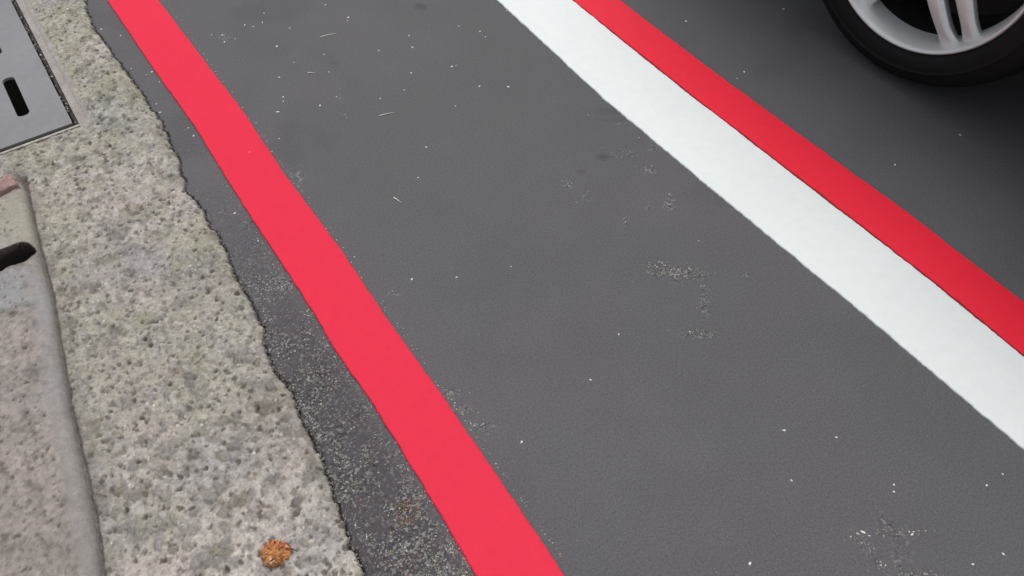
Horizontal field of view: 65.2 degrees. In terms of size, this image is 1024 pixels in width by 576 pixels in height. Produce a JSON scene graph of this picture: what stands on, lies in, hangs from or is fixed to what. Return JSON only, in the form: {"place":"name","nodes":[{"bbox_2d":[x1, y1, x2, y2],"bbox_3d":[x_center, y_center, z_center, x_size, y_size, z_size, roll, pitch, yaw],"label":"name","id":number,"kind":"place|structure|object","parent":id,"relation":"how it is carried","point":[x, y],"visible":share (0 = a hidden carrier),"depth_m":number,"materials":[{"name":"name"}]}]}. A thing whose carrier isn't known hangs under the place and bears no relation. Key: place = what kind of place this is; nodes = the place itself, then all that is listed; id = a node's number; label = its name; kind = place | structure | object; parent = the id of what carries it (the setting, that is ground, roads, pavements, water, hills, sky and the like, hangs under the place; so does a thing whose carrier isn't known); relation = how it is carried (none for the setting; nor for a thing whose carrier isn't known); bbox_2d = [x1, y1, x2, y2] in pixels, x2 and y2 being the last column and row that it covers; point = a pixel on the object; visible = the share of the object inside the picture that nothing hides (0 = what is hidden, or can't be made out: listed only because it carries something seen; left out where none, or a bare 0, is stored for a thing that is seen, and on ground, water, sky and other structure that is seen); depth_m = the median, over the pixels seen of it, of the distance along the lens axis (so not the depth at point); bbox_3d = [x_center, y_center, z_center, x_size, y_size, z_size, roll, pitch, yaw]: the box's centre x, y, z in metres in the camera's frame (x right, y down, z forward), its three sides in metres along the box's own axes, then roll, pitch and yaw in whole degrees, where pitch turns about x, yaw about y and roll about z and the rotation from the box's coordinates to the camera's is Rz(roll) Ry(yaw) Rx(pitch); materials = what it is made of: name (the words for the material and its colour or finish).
{"place":"outdoors","nodes":[
{"label":"outdoors","id":0,"kind":"place"},
{"bbox_2d":[0,0,363,575],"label":"concrete channel","id":1,"kind":"object","parent":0,"point":[200,456],"visible":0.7,"depth_m":1.28,"materials":[{"name":"beige concrete"}]},
{"bbox_2d":[0,0,79,155],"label":"inspection cover","id":2,"kind":"object","parent":1,"relation":"in","point":[21,65],"visible":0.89,"depth_m":1.70,"materials":[{"name":"grey metal"}]},
{"bbox_2d":[0,180,103,575],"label":"kerb","id":3,"kind":"structure","parent":1,"relation":"on","point":[48,524],"depth_m":1.19,"materials":[{"name":"concrete"}]},
{"bbox_2d":[0,174,20,195],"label":"brick fragment","id":4,"kind":"object","parent":3,"relation":"in","point":[8,183],"visible":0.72,"depth_m":1.50,"materials":[{"name":"pink brick"}]},
{"bbox_2d":[260,538,297,567],"bbox_3d":[-0.321,0.357,1.081,0.046,0.017,0.041,29,58,21],"label":"dead leaf","id":5,"kind":"object","parent":1,"relation":"on","point":[274,553],"visible":1,"depth_m":1.08,"materials":[{"name":"orange plant"}]},
{"bbox_2d":[86,0,1023,575],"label":"road","id":6,"kind":"structure","parent":0,"point":[586,404],"depth_m":1.39,"materials":[{"name":"grey asphalt"}]},
{"bbox_2d":[107,0,563,575],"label":"red line","id":7,"kind":"object","parent":6,"relation":"on","point":[491,530],"visible":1,"depth_m":1.33,"materials":[{"name":"paint"}]},
{"bbox_2d":[3,0,1011,575],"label":"loose grit","id":8,"kind":"object","parent":6,"relation":"on","point":[377,414],"visible":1,"depth_m":1.20,"materials":[{"name":"gravel"}]},
{"bbox_2d":[497,0,1023,449],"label":"white line","id":9,"kind":"object","parent":6,"relation":"on","point":[977,365],"visible":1,"depth_m":1.48,"materials":[{"name":"paint"}]},
{"bbox_2d":[573,0,1023,355],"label":"red line","id":10,"kind":"object","parent":6,"relation":"on","point":[992,304],"visible":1,"depth_m":1.54,"materials":[{"name":"paint"}]},
{"bbox_2d":[823,0,1023,87],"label":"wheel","id":11,"kind":"object","parent":6,"relation":"on","point":[951,43],"visible":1,"depth_m":1.62,"materials":[{"name":"rubber"}]}
]}

